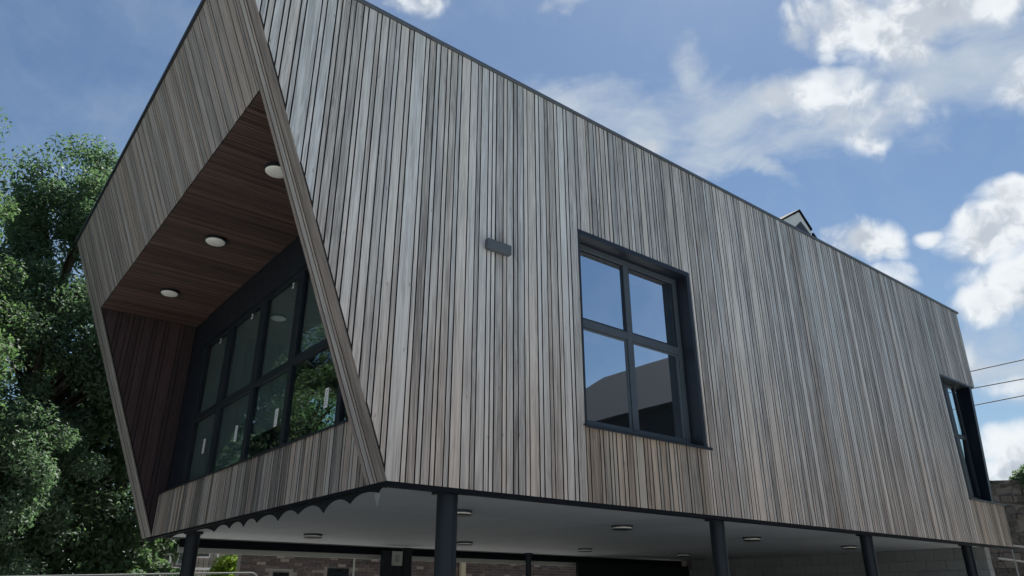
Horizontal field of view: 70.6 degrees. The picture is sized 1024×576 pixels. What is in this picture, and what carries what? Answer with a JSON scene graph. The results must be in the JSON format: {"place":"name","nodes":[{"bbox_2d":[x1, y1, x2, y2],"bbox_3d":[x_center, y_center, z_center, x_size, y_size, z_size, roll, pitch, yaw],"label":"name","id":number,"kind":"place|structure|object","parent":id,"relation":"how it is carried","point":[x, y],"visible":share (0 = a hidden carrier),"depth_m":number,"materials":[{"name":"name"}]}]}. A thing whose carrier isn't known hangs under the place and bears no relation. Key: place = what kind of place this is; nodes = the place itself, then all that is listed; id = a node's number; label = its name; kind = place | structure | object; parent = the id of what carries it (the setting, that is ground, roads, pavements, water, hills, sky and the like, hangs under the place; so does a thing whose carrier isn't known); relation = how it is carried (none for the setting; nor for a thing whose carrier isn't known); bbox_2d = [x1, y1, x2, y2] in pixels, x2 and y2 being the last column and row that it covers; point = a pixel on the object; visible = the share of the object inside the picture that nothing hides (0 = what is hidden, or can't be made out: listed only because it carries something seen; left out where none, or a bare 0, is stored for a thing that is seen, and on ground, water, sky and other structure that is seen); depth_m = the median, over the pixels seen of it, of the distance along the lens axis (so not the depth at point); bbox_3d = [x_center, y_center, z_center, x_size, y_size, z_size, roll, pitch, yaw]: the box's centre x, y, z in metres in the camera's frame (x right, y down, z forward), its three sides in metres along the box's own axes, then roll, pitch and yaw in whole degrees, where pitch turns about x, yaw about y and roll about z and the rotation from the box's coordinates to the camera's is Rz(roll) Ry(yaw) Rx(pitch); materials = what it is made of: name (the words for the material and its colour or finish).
{"place":"outdoors","nodes":[
{"label":"outdoors","id":0,"kind":"place"},
{"bbox_2d":[0,0,1023,569],"label":"sky","id":1,"kind":"structure","parent":0,"point":[895,128],"materials":[{"name":"blue"}]},
{"bbox_2d":[948,378,1023,392],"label":"overhead cable","id":2,"kind":"object","parent":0,"point":[993,384],"visible":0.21,"depth_m":29.98,"materials":[{"name":"black rubber"}]},
{"bbox_2d":[953,395,1023,409],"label":"overhead cable","id":3,"kind":"object","parent":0,"point":[997,400],"visible":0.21,"depth_m":29.98,"materials":[{"name":"black rubber"}]},
{"bbox_2d":[970,359,1023,371],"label":"overhead cable","id":4,"kind":"object","parent":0,"point":[996,365],"visible":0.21,"depth_m":29.99,"materials":[{"name":"black rubber"}]},
{"bbox_2d":[989,480,1023,575],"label":"garden stone wall","id":5,"kind":"structure","parent":0,"point":[1010,493],"depth_m":22.12,"materials":[{"name":"grey stone"}]},
{"bbox_2d":[1008,464,1023,487],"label":"wall top bush","id":6,"kind":"object","parent":5,"relation":"on","point":[1017,474],"visible":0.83,"depth_m":22.60,"materials":[{"name":"green plant"}]},
{"label":"ground","id":7,"kind":"structure","parent":0,"visible":0},
{"bbox_2d":[0,108,43,418],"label":"broadleaf tree","id":8,"kind":"object","parent":7,"relation":"on","point":[3,343],"visible":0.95,"depth_m":15.95,"materials":[{"name":"green plant"}]},
{"bbox_2d":[0,359,111,575],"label":"broadleaf tree","id":9,"kind":"object","parent":7,"relation":"on","point":[30,467],"visible":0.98,"depth_m":14.77,"materials":[{"name":"green plant"}]},
{"bbox_2d":[0,132,135,574],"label":"broadleaf tree","id":10,"kind":"object","parent":7,"relation":"on","point":[28,230],"visible":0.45,"depth_m":17.73,"materials":[{"name":"green plant"}]},
{"bbox_2d":[1,323,203,575],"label":"broadleaf tree","id":11,"kind":"object","parent":7,"relation":"on","point":[97,550],"visible":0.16,"depth_m":17.83,"materials":[{"name":"green plant"}]},
{"bbox_2d":[26,572,256,575],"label":"site fence","id":12,"kind":"object","parent":7,"relation":"on","point":[149,574],"visible":1,"depth_m":14.01,"materials":[{"name":"metal"}]},
{"bbox_2d":[110,546,196,575],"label":"hedge bush","id":13,"kind":"object","parent":7,"relation":"on","point":[145,563],"visible":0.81,"depth_m":17.01,"materials":[{"name":"green plant"}]},
{"bbox_2d":[131,528,224,575],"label":"timber outbuilding","id":14,"kind":"structure","parent":7,"relation":"on","point":[203,562],"depth_m":25.77,"materials":[{"name":"brown wood"}]},
{"bbox_2d":[176,553,182,564],"bbox_3d":[-11.572,9.418,25.482,0.400,0.650,0.075,17,-29,-35],"label":"window","id":15,"kind":"structure","parent":14,"relation":"in","point":[179,561],"depth_m":25.32,"materials":[{"name":"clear glass"}]},
{"bbox_2d":[197,553,209,557],"bbox_3d":[-11.063,9.279,25.982,0.500,0.800,0.075,17,-29,-35],"label":"window","id":16,"kind":"structure","parent":14,"relation":"in","point":[205,555],"depth_m":25.85,"materials":[{"name":"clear glass"}]},
{"bbox_2d":[179,531,203,575],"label":"steel column","id":17,"kind":"structure","parent":7,"relation":"on","point":[190,554],"depth_m":12.21,"materials":[{"name":"metal"}]},
{"bbox_2d":[205,554,237,575],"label":"lime bush","id":18,"kind":"object","parent":7,"relation":"on","point":[230,562],"visible":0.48,"depth_m":20.45,"materials":[{"name":"green plant"}]},
{"bbox_2d":[290,393,335,440],"bbox_3d":[-7.778,6.122,25.108,8.218,12.043,6.424,17,-29,-35],"label":"broadleaf tree","id":19,"kind":"object","parent":7,"relation":"on","point":[307,418],"visible":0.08,"depth_m":25.93,"materials":[{"name":"green plant"}]},
{"bbox_2d":[380,548,411,575],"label":"dark steel door","id":20,"kind":"structure","parent":7,"relation":"on","point":[387,568],"depth_m":15.62,"materials":[{"name":"paint"}]},
{"bbox_2d":[391,551,402,565],"bbox_3d":[-2.495,5.877,15.700,0.260,0.290,0.018,17,-29,-35],"label":"door notice","id":21,"kind":"object","parent":20,"relation":"attached to","point":[397,556],"depth_m":15.70,"materials":[{"name":"white paper"}]},
{"bbox_2d":[390,554,403,575],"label":"door leaf","id":22,"kind":"structure","parent":20,"relation":"in","point":[394,570],"depth_m":15.62,"materials":[{"name":"paint"}]},
{"bbox_2d":[235,555,575,575],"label":"brick wall","id":23,"kind":"structure","parent":7,"relation":"on","point":[260,565],"depth_m":17.89,"materials":[{"name":"brown brick"}]},
{"bbox_2d":[352,559,355,575],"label":"downpipe","id":24,"kind":"object","parent":23,"relation":"attached to","point":[353,570],"depth_m":17.88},
{"bbox_2d":[432,492,457,575],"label":"steel column","id":25,"kind":"structure","parent":7,"relation":"on","point":[445,536],"depth_m":7.44,"materials":[{"name":"metal"}]},
{"bbox_2d":[75,0,1012,565],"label":"timber clad building","id":26,"kind":"structure","parent":25,"relation":"on","point":[665,358],"depth_m":10.38,"materials":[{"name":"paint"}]},
{"bbox_2d":[160,288,179,296],"bbox_3d":[-6.215,0.093,13.116,0.330,0.075,0.330,17,-29,-35],"label":"ceiling light","id":27,"kind":"object","parent":26,"relation":"attached to","point":[169,292],"visible":1,"depth_m":13.04,"materials":[{"name":"white plastic"}]},
{"bbox_2d":[204,235,226,246],"bbox_3d":[-4.602,-0.723,11.219,0.330,0.075,0.330,17,-29,-35],"label":"ceiling light","id":28,"kind":"object","parent":26,"relation":"attached to","point":[216,240],"visible":1,"depth_m":11.15,"materials":[{"name":"white plastic"}]},
{"bbox_2d":[157,236,348,494],"bbox_3d":[-3.919,1.080,11.296,0.375,3.379,8.258,17,-29,-35],"label":"end window","id":29,"kind":"structure","parent":26,"relation":"in","point":[275,315],"depth_m":11.74,"materials":[{"name":"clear glass"}]},
{"bbox_2d":[264,162,282,177],"bbox_3d":[-3.054,-1.515,9.381,0.330,0.075,0.330,17,-29,-35],"label":"ceiling light","id":30,"kind":"object","parent":26,"relation":"attached to","point":[272,169],"visible":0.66,"depth_m":9.30,"materials":[{"name":"white plastic"}]},
{"bbox_2d":[303,533,322,538],"bbox_3d":[-3.550,4.425,12.885,0.330,0.070,0.330,17,-29,-35],"label":"bulkhead light","id":31,"kind":"object","parent":26,"relation":"attached to","point":[312,535],"visible":1,"depth_m":12.77,"materials":[{"name":"white plastic"}]},
{"bbox_2d":[296,390,347,419],"bbox_3d":[-4.314,3.479,15.884,1.360,2.330,0.080,17,-29,-35],"label":"rear window","id":32,"kind":"structure","parent":26,"relation":"in","point":[297,391],"depth_m":16.26,"materials":[{"name":"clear glass"}]},
{"bbox_2d":[457,509,471,516],"bbox_3d":[-0.685,2.951,9.463,0.330,0.070,0.330,17,-29,-35],"label":"bulkhead light","id":33,"kind":"object","parent":26,"relation":"attached to","point":[464,513],"visible":0.59,"depth_m":9.35,"materials":[{"name":"white plastic"}]},
{"bbox_2d":[457,541,472,545],"bbox_3d":[-0.957,5.187,14.656,0.330,0.070,0.330,17,-29,-35],"label":"bulkhead light","id":34,"kind":"object","parent":26,"relation":"attached to","point":[464,543],"visible":0.99,"depth_m":14.54,"materials":[{"name":"white plastic"}]},
{"bbox_2d":[485,238,511,256],"bbox_3d":[-0.173,-0.487,8.812,0.360,0.136,0.096,17,-29,-35],"label":"wall lamp","id":35,"kind":"object","parent":26,"relation":"attached to","point":[498,247],"visible":1,"depth_m":8.77,"materials":[{"name":"grey metal"}]},
{"bbox_2d":[578,548,591,551],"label":"bulkhead light","id":36,"kind":"object","parent":26,"relation":"attached to","point":[585,549],"visible":1,"depth_m":16.49,"materials":[{"name":"white plastic"}]},
{"bbox_2d":[612,524,632,530],"bbox_3d":[1.734,3.776,11.377,0.330,0.070,0.330,17,-29,-35],"label":"bulkhead light","id":37,"kind":"object","parent":26,"relation":"attached to","point":[623,527],"visible":1,"depth_m":11.26,"materials":[{"name":"white plastic"}]},
{"bbox_2d":[577,229,712,450],"bbox_3d":[1.731,0.799,10.209,2.460,2.755,0.460,17,-29,-35],"label":"window","id":38,"kind":"structure","parent":26,"relation":"in","point":[641,377],"depth_m":10.32,"materials":[{"name":"blue glass"}]},
{"bbox_2d":[677,553,689,556],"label":"bulkhead light","id":39,"kind":"object","parent":26,"relation":"attached to","point":[683,554],"visible":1,"depth_m":18.36,"materials":[{"name":"white plastic"}]},
{"bbox_2d":[743,537,760,541],"bbox_3d":[4.498,4.708,13.542,0.330,0.070,0.330,17,-29,-35],"label":"bulkhead light","id":40,"kind":"object","parent":26,"relation":"attached to","point":[750,539],"visible":1,"depth_m":13.43,"materials":[{"name":"white plastic"}]},
{"bbox_2d":[780,209,816,237],"bbox_3d":[5.768,-0.718,17.218,2.400,1.655,2.530,17,-29,-35],"label":"roof dormer","id":41,"kind":"object","parent":26,"relation":"on","point":[797,218],"visible":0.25,"depth_m":16.60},
{"bbox_2d":[796,222,810,234],"bbox_3d":[6.647,-1.390,16.562,0.720,0.290,0.018,17,-29,-35],"label":"window","id":42,"kind":"structure","parent":41,"relation":"in","point":[800,225],"depth_m":16.56,"materials":[{"name":"glass"}]},
{"bbox_2d":[841,545,856,549],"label":"bulkhead light","id":43,"kind":"object","parent":26,"relation":"attached to","point":[846,547],"visible":1,"depth_m":15.59,"materials":[{"name":"white plastic"}]},
{"bbox_2d":[939,374,1006,505],"bbox_3d":[10.246,3.482,16.427,1.900,2.745,0.470,17,-29,-35],"label":"window","id":44,"kind":"structure","parent":26,"relation":"in","point":[974,468],"depth_m":16.52,"materials":[{"name":"clear glass"}]},
{"bbox_2d":[459,562,465,575],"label":"door jamb","id":45,"kind":"object","parent":7,"relation":"on","point":[462,569],"depth_m":19.73,"materials":[{"name":"beige paint"}]},
{"bbox_2d":[524,553,532,575],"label":"steel column","id":46,"kind":"structure","parent":7,"relation":"on","point":[528,564],"depth_m":18.03,"materials":[{"name":"metal"}]},
{"bbox_2d":[576,562,688,575],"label":"dark partition","id":47,"kind":"object","parent":7,"relation":"on","point":[595,569],"visible":1,"depth_m":20.30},
{"bbox_2d":[705,519,729,575],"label":"steel column","id":48,"kind":"structure","parent":7,"relation":"on","point":[719,549],"depth_m":10.09,"materials":[{"name":"metal"}]},
{"bbox_2d":[681,547,994,575],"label":"block wall","id":49,"kind":"structure","parent":7,"relation":"on","point":[940,562],"depth_m":18.09,"materials":[{"name":"concrete"}]},
{"bbox_2d":[856,534,879,575],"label":"steel column","id":50,"kind":"structure","parent":7,"relation":"on","point":[869,555],"depth_m":12.52,"materials":[{"name":"metal"}]},
{"bbox_2d":[958,545,978,575],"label":"steel column","id":51,"kind":"structure","parent":7,"relation":"on","point":[969,560],"depth_m":14.93,"materials":[{"name":"metal"}]},
{"bbox_2d":[998,545,1023,575],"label":"handrail","id":52,"kind":"object","parent":7,"relation":"on","point":[1014,560],"visible":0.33,"depth_m":16.98,"materials":[{"name":"metal"}]}
]}

